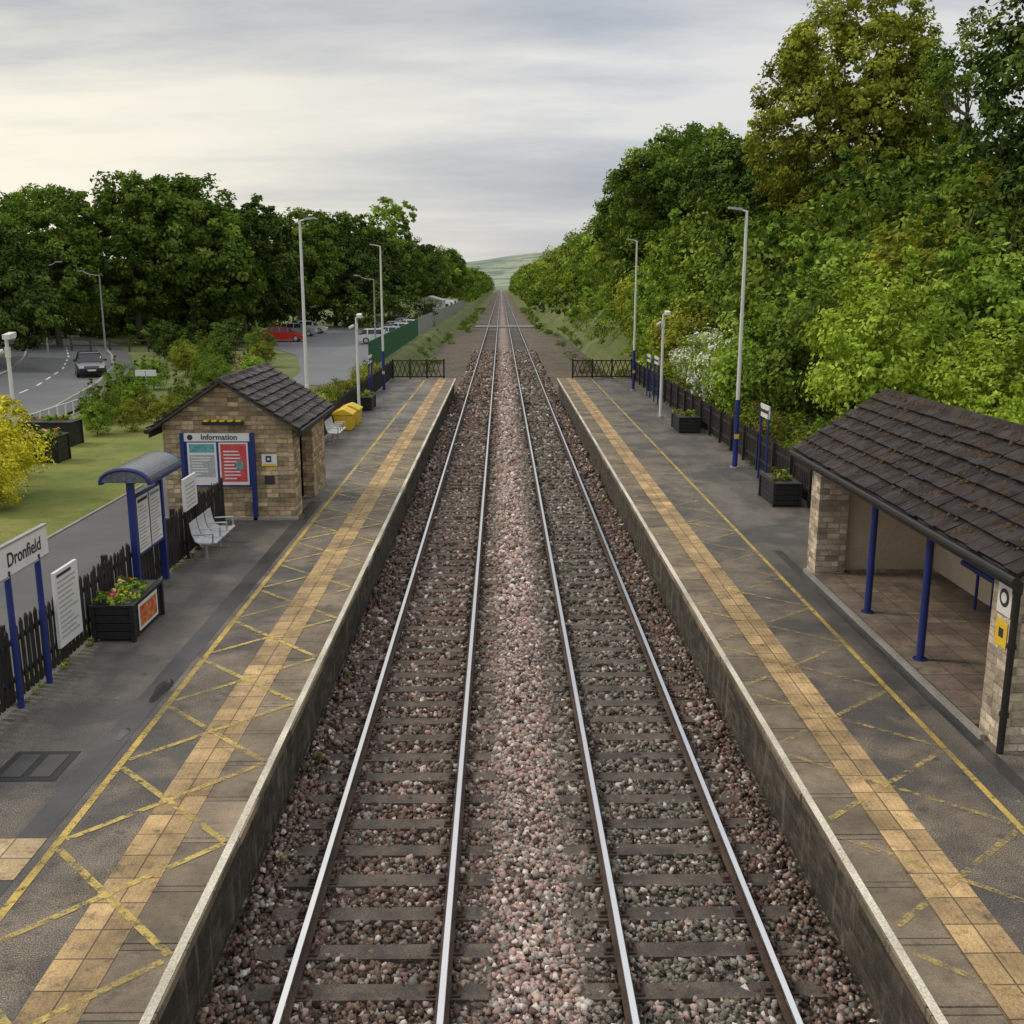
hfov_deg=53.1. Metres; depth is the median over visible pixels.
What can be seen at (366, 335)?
parked car
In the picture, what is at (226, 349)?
garden shrub
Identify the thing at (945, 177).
bush
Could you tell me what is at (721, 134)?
oak tree
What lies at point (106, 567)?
picket fence
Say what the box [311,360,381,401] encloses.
hedge
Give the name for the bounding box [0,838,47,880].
beige paving patch
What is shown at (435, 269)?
sycamore tree
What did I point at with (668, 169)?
oak tree
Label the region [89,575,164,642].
flower planter
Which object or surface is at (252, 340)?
garden shrub
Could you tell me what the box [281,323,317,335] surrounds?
parked car
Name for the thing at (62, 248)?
sycamore tree
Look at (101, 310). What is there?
street lamp
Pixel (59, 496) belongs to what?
lawn
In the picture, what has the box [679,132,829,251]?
oak tree
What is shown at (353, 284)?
sycamore tree
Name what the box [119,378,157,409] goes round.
garden shrub
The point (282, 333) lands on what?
parked car
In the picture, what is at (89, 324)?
woodland undergrowth
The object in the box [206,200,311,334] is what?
sycamore tree
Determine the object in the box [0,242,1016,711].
ground
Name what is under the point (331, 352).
car park
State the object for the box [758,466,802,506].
flower planter
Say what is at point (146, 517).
timetable stand
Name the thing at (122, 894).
station platform
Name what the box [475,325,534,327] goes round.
track crossing boards
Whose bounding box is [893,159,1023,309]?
bush
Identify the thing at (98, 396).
garden shrub
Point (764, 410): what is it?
platform direction sign
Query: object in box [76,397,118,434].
garden shrub
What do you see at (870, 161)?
bush
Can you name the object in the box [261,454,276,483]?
wall signs
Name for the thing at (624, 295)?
bush
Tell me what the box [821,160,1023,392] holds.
bush
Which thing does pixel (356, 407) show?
yellow grit bin
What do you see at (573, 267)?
distant tree line
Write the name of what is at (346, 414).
yellow grit bin
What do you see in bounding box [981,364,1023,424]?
bush
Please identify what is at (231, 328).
garden shrub
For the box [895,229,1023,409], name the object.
bush
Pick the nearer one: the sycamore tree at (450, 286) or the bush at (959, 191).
the bush at (959, 191)
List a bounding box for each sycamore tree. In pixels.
[0,183,115,345]
[0,185,99,335]
[0,225,64,351]
[58,169,197,337]
[126,172,269,338]
[154,199,247,331]
[182,193,298,336]
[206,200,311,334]
[269,207,345,320]
[292,209,385,325]
[308,210,388,322]
[341,222,410,309]
[371,228,434,314]
[400,238,446,303]
[407,245,457,296]
[442,247,470,297]
[956,0,1023,274]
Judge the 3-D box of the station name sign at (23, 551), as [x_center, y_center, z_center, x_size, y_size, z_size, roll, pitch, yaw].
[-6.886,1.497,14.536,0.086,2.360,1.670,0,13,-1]
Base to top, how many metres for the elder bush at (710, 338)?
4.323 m
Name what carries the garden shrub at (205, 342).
on the ground at (288, 364)
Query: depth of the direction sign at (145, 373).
49.51 m
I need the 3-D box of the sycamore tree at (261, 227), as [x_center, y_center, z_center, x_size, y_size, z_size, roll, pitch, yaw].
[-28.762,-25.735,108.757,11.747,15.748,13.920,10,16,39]
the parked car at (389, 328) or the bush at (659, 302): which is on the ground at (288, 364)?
the bush at (659, 302)
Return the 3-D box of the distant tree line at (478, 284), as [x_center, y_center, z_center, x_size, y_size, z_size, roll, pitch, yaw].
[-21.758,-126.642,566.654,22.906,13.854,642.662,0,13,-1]
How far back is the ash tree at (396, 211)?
164.57 m
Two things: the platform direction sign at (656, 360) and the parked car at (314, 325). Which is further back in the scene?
the parked car at (314, 325)
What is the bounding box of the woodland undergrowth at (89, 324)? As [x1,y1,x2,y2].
[0,284,441,345]
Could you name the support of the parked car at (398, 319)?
on the car park
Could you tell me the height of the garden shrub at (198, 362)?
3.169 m
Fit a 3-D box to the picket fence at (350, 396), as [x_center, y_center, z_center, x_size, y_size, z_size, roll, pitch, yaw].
[-7.427,-5.210,47.705,0.155,1.240,34.635,0,13,-1]
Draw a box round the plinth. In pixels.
[165,517,298,519]
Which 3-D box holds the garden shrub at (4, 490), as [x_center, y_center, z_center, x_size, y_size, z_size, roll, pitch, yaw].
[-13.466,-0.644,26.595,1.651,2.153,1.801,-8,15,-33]
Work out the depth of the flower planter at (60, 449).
33.79 m
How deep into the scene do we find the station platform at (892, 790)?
13.57 m
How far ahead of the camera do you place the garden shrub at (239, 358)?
65.22 m
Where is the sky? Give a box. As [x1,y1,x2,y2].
[0,0,1023,261]
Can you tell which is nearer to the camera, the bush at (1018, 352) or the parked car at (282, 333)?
the bush at (1018, 352)
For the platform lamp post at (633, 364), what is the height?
8.210 m
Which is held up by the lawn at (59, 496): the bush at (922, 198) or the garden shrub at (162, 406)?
the garden shrub at (162, 406)
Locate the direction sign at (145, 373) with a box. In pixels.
[135,370,155,387]
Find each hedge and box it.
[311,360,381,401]
[648,363,812,488]
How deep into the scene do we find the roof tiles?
26.86 m
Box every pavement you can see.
[0,339,24,372]
[20,333,132,420]
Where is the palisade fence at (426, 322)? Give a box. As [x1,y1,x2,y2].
[418,300,463,334]
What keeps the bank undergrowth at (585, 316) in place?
on the ground at (288, 364)
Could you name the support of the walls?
on the station platform at (122, 894)
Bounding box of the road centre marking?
[2,340,68,400]
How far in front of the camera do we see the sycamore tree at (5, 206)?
104.14 m
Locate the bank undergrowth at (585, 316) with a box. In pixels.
[560,298,857,448]
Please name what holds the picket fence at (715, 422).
on the station platform at (892, 790)
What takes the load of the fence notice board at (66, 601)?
attached to the picket fence at (106, 567)
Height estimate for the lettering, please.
0.141 m
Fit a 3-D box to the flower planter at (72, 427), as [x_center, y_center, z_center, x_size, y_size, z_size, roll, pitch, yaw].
[-16.899,-3.016,37.567,1.895,1.163,1.080,0,13,-1]
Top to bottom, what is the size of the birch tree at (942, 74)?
14.272 m
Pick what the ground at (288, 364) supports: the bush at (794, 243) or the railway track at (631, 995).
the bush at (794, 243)
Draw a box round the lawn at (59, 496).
[0,414,163,544]
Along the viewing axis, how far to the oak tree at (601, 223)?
90.48 m
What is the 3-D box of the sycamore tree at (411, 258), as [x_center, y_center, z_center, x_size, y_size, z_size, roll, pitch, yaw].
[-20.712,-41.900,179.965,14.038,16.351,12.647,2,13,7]
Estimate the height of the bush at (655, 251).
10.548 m
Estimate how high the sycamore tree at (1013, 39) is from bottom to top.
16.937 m
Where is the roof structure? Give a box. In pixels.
[144,382,334,437]
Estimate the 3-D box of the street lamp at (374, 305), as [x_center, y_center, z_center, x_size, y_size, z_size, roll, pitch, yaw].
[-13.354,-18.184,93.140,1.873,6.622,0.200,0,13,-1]
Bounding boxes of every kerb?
[0,339,27,375]
[33,335,113,414]
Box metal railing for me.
[12,391,101,421]
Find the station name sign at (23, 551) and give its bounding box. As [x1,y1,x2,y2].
[0,523,52,708]
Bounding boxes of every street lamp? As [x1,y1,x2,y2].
[42,261,61,354]
[77,270,106,353]
[354,275,375,337]
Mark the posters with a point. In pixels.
(233, 462)
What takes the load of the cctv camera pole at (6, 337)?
on the lawn at (59, 496)
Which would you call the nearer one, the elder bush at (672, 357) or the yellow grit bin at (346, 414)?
the yellow grit bin at (346, 414)
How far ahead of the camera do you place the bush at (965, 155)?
65.10 m
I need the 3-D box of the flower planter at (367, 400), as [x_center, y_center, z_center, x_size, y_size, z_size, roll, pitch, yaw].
[-6.919,-5.356,48.731,0.708,0.878,1.680,0,13,-1]
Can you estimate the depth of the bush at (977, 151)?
40.28 m
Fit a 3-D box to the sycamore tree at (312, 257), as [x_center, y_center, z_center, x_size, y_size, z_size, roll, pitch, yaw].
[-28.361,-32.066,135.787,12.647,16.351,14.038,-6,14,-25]
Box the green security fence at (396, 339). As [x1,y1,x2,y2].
[368,319,417,363]
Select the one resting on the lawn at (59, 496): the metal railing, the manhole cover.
the metal railing
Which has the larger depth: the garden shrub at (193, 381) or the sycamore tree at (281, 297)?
the sycamore tree at (281, 297)
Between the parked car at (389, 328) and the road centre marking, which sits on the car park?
the parked car at (389, 328)
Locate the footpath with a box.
[0,477,184,675]
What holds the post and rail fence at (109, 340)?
on the ground at (288, 364)
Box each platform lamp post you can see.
[298,217,315,388]
[369,244,386,390]
[626,239,637,389]
[728,207,747,467]
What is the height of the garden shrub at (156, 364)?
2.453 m
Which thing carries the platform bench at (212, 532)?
on the station platform at (122, 894)
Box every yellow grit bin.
[332,406,356,429]
[340,402,362,424]
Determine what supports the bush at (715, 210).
on the ground at (288, 364)
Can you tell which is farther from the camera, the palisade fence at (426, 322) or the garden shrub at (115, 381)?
the palisade fence at (426, 322)
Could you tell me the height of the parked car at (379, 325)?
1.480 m
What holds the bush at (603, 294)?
on the ground at (288, 364)
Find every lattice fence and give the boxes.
[392,359,444,378]
[572,359,631,377]
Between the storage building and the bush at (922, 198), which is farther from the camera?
the storage building
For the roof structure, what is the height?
1.395 m
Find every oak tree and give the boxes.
[588,168,663,266]
[602,122,763,254]
[652,120,747,171]
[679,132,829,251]
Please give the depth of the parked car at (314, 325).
122.09 m
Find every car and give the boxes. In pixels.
[73,351,106,376]
[262,327,302,341]
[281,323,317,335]
[295,321,327,332]
[358,328,387,343]
[376,324,396,327]
[380,326,399,331]
[385,321,404,323]
[390,322,406,326]
[394,318,412,320]
[399,319,415,322]
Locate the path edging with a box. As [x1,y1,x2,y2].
[47,485,142,539]
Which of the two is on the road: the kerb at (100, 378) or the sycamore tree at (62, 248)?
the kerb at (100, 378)
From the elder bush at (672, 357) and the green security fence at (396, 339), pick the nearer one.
the elder bush at (672, 357)
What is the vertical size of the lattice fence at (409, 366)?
1.210 m
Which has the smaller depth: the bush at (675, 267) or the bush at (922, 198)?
the bush at (922, 198)
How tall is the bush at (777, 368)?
8.014 m
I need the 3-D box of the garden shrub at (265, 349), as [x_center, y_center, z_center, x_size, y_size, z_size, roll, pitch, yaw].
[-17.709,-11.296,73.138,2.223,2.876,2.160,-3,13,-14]
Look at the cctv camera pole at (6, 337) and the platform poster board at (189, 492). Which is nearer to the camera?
the platform poster board at (189, 492)
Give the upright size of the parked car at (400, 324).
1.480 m
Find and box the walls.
[162,384,325,516]
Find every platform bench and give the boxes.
[189,508,234,559]
[324,416,345,443]
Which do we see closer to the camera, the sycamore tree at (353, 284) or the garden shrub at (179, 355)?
the garden shrub at (179, 355)
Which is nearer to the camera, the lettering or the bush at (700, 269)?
the lettering
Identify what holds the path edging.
on the ground at (288, 364)
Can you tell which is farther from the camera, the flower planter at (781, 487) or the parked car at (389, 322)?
the parked car at (389, 322)
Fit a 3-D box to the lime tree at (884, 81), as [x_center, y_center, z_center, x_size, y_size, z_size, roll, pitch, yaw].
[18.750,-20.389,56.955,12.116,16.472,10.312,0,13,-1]
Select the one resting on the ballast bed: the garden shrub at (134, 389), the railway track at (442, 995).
the railway track at (442, 995)
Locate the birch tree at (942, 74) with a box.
[908,5,1015,215]
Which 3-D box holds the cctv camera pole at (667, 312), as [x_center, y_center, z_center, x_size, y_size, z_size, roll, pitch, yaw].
[6.609,-6.497,45.133,0.646,4.670,0.490,0,13,-1]
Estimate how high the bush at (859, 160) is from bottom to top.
10.833 m
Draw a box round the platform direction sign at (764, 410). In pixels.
[757,403,770,477]
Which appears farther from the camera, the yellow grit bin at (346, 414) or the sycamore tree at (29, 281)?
the sycamore tree at (29, 281)
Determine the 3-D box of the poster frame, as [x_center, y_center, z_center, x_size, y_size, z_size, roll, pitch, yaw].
[-7.304,-0.876,25.565,1.820,2.200,0.120,0,13,-1]
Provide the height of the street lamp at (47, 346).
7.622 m
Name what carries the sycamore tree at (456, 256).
on the ground at (288, 364)
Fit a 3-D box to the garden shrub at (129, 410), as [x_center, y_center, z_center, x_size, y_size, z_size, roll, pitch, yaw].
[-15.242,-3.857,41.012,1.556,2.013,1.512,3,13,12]
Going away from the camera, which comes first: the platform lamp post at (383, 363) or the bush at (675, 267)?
the platform lamp post at (383, 363)
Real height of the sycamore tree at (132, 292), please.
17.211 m
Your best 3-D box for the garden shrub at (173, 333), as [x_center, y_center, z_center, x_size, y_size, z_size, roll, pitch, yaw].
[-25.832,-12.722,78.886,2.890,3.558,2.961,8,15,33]
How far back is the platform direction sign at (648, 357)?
53.54 m
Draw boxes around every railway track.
[236,290,500,1023]
[502,290,829,1023]
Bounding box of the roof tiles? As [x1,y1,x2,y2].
[146,362,332,428]
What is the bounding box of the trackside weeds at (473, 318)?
[408,307,630,377]
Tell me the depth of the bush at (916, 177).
43.87 m
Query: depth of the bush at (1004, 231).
33.76 m
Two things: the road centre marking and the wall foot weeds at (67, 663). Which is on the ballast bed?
the wall foot weeds at (67, 663)
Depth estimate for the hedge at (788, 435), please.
36.50 m
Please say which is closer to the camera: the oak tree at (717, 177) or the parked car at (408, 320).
the oak tree at (717, 177)
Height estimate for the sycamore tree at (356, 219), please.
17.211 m
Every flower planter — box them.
[9,427,71,462]
[19,413,83,446]
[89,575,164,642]
[360,390,375,410]
[671,409,700,432]
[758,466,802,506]
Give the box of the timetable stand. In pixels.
[98,451,181,579]
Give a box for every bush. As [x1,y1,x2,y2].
[592,246,624,326]
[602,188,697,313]
[605,255,651,354]
[622,241,697,356]
[631,258,720,366]
[638,202,733,301]
[644,275,741,378]
[658,156,793,302]
[663,328,705,389]
[668,187,797,364]
[669,253,741,325]
[669,323,735,402]
[686,325,760,408]
[698,161,881,371]
[698,281,825,412]
[749,145,889,270]
[751,243,905,424]
[767,221,896,350]
[778,112,959,294]
[792,245,970,425]
[800,147,928,235]
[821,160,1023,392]
[876,170,1023,387]
[890,131,977,191]
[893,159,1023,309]
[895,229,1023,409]
[912,166,971,236]
[918,308,1023,420]
[923,138,1023,246]
[929,131,975,183]
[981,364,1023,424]
[1011,333,1023,399]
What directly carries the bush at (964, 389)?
on the ground at (288, 364)
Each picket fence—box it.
[0,477,225,714]
[324,361,391,435]
[631,360,812,507]
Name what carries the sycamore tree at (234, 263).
on the ground at (288, 364)
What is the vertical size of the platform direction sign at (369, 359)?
2.300 m
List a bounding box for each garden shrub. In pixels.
[0,394,56,495]
[0,449,27,508]
[75,373,121,424]
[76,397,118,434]
[101,373,133,409]
[102,355,151,395]
[111,389,149,431]
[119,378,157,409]
[129,396,157,420]
[136,355,170,389]
[145,318,172,355]
[147,384,182,420]
[154,324,196,360]
[165,365,208,400]
[167,332,200,368]
[167,335,202,376]
[170,381,196,407]
[189,339,231,376]
[193,348,233,384]
[199,325,231,358]
[210,341,236,370]
[213,316,247,350]
[233,352,257,370]
[240,351,263,369]
[243,321,278,353]
[249,333,279,363]
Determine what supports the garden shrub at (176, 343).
on the ground at (288, 364)
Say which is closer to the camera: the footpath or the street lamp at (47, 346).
the footpath
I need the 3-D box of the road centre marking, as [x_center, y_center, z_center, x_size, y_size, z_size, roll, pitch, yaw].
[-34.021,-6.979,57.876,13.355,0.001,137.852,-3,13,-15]
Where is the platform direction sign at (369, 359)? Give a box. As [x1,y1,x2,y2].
[368,355,372,390]
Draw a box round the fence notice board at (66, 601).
[51,559,82,648]
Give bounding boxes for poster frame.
[179,433,258,518]
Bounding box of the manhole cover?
[0,751,80,781]
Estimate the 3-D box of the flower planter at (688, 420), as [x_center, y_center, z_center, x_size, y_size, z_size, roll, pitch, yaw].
[7.034,-3.774,41.651,0.964,0.867,1.880,0,13,-1]
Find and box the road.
[0,335,110,419]
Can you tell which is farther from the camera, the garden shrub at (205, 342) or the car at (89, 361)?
the garden shrub at (205, 342)
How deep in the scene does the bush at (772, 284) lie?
45.83 m
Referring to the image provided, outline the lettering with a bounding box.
[201,434,236,439]
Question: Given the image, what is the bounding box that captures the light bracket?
[202,419,243,424]
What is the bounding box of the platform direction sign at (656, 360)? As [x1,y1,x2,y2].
[653,356,659,404]
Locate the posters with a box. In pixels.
[187,442,249,484]
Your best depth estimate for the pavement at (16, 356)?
81.12 m
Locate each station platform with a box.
[0,378,456,1023]
[556,378,1023,1023]
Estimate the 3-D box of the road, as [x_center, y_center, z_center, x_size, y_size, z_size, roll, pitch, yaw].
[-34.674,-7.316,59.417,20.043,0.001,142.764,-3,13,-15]
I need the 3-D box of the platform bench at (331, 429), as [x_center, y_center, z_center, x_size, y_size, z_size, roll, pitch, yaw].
[-6.631,-3.077,38.514,0.540,0.870,1.716,0,13,-1]
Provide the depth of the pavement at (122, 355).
67.37 m
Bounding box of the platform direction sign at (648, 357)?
[646,354,650,397]
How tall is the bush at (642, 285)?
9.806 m
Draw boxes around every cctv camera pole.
[0,332,26,486]
[348,313,362,418]
[656,310,670,416]
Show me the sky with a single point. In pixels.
(503, 123)
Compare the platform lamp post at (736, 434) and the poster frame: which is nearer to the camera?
the poster frame
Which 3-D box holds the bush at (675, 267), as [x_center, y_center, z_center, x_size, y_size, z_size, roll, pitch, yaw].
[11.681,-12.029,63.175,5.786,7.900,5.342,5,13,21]
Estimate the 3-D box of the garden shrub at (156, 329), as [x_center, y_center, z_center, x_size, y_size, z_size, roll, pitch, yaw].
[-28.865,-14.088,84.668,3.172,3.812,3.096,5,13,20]
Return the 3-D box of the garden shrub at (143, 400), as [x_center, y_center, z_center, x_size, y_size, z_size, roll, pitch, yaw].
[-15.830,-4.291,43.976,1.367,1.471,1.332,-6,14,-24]
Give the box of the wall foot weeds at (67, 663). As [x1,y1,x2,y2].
[15,383,806,865]
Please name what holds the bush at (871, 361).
on the ground at (288, 364)
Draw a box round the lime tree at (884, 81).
[741,0,963,213]
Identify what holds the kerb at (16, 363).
on the ground at (288, 364)
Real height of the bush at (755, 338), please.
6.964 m
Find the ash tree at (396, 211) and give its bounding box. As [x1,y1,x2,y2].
[358,196,416,314]
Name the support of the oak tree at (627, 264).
on the ground at (288, 364)
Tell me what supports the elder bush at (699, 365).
on the ground at (288, 364)
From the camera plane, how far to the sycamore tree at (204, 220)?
108.95 m
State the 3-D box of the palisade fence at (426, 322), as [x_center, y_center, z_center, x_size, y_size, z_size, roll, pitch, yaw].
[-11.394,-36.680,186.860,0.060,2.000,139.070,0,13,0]
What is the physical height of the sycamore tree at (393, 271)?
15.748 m
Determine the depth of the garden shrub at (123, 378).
51.29 m
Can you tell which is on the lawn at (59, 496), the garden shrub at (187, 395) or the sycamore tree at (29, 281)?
the garden shrub at (187, 395)
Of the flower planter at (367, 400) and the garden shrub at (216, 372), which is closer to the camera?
the flower planter at (367, 400)
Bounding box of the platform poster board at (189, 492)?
[181,472,199,558]
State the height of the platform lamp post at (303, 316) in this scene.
8.110 m
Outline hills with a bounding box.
[466,252,549,289]
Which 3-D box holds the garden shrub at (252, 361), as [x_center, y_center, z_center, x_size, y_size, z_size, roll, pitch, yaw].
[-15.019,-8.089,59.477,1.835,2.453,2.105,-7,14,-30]
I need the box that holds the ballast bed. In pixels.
[193,290,880,1023]
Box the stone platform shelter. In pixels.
[789,388,1023,754]
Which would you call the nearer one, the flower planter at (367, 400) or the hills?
the flower planter at (367, 400)
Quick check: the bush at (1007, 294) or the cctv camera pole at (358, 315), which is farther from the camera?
the cctv camera pole at (358, 315)
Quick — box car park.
[269,328,367,384]
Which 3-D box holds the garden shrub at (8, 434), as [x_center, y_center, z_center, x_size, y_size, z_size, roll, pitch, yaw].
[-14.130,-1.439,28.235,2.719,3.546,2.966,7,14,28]
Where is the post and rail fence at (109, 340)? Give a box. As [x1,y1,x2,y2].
[70,337,248,352]
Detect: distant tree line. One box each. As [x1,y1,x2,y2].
[404,258,495,302]
[508,217,725,322]
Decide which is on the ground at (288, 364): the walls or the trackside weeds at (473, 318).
the trackside weeds at (473, 318)
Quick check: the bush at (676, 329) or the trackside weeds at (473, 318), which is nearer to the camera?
the bush at (676, 329)
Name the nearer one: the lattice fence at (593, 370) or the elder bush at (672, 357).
the elder bush at (672, 357)
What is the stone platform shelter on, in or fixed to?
on the station platform at (892, 790)
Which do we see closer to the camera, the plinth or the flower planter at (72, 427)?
the plinth
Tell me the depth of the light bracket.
25.14 m
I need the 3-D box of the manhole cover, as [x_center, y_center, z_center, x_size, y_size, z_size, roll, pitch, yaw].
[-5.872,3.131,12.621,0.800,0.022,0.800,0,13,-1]
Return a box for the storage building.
[415,295,445,315]

